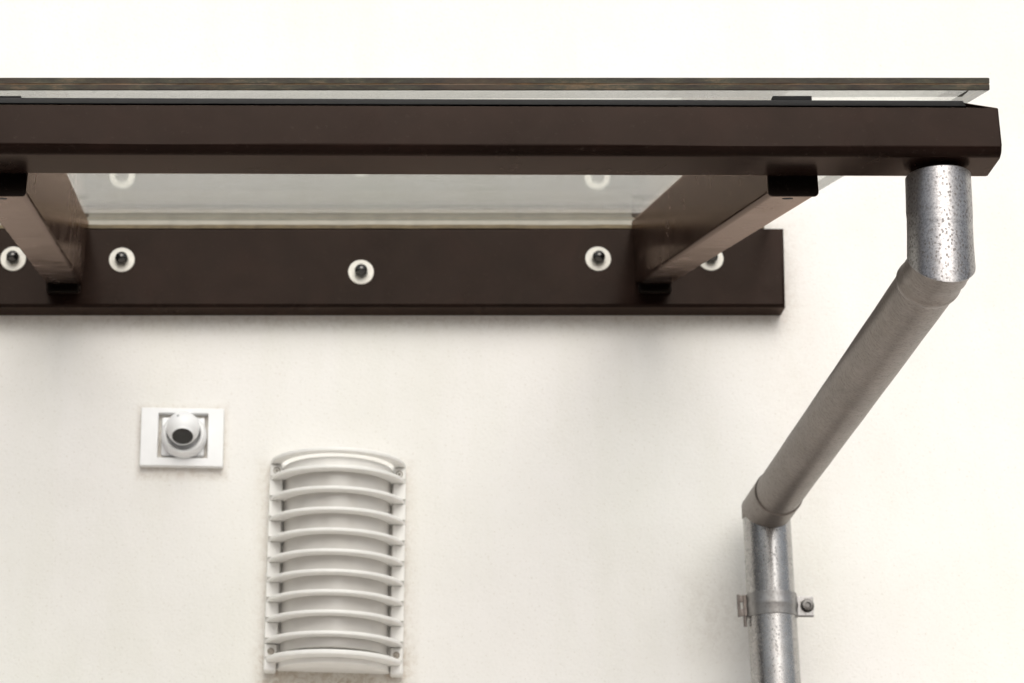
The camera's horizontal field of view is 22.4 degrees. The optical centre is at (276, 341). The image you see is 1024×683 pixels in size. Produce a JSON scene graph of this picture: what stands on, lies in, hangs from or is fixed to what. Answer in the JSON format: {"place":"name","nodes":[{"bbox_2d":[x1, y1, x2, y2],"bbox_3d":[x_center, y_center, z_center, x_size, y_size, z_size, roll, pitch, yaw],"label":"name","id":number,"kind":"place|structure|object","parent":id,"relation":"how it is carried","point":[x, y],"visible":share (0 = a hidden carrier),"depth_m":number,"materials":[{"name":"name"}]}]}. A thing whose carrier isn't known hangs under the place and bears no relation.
{"place":"outdoors","nodes":[
{"label":"outdoors","id":0,"kind":"place"},
{"bbox_2d":[0,0,1023,682],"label":"house wall","id":1,"kind":"structure","parent":0,"point":[578,488],"depth_m":4.59,"materials":[{"name":"paint"}]},
{"bbox_2d":[140,407,223,468],"bbox_3d":[-0.168,0.162,4.532,0.148,0.107,0.080,1,-18,0],"label":"security camera","id":2,"kind":"object","parent":1,"relation":"attached to","point":[183,437],"visible":1,"depth_m":4.54,"materials":[{"name":"white plastic"}]},
{"bbox_2d":[172,428,192,443],"bbox_3d":[-0.165,0.167,4.507,0.037,0.021,0.031,1,-18,0],"label":"lens window","id":3,"kind":"structure","parent":2,"relation":"in","point":[181,436],"depth_m":4.51,"materials":[{"name":"black glass"}]},
{"bbox_2d":[263,447,405,677],"bbox_3d":[0.104,0.381,4.441,0.241,0.381,0.116,2,-18,1],"label":"wall lamp","id":4,"kind":"object","parent":1,"relation":"attached to","point":[335,569],"visible":1,"depth_m":4.43,"materials":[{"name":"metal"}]},
{"bbox_2d":[0,78,1001,315],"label":"glass canopy","id":5,"kind":"object","parent":1,"relation":"attached to","point":[696,238],"visible":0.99,"depth_m":3.40,"materials":[{"name":"brown paint"}]},
{"bbox_2d":[737,162,975,682],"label":"downpipe","id":6,"kind":"object","parent":1,"relation":"attached to","point":[936,271],"visible":1,"depth_m":3.76,"materials":[{"name":"silver metal"}]}
]}

